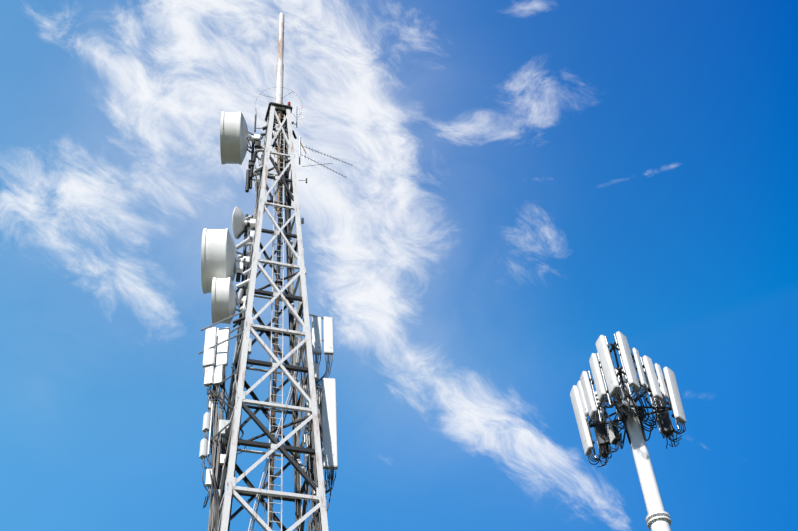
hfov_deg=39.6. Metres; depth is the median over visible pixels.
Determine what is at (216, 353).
tower panel antennas
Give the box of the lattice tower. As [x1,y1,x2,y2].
[215,102,327,530]
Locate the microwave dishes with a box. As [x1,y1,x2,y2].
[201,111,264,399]
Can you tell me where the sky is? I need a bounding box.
[0,0,797,530]
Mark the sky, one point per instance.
(528, 183)
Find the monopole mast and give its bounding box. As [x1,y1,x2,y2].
[588,342,671,530]
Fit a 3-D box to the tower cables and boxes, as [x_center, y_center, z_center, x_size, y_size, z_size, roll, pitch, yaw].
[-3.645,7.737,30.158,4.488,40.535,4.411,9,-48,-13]
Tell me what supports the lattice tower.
on the ground
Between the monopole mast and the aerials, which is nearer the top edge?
the aerials
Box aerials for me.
[254,108,352,182]
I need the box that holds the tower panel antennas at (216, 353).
[198,309,337,530]
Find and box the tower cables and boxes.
[202,102,332,530]
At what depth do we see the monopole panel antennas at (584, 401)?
31.20 m
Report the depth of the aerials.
43.52 m
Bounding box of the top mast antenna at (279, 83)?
[255,12,302,125]
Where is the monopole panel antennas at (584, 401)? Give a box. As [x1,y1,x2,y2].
[570,331,685,466]
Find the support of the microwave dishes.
attached to the lattice tower
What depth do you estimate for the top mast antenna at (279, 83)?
46.52 m

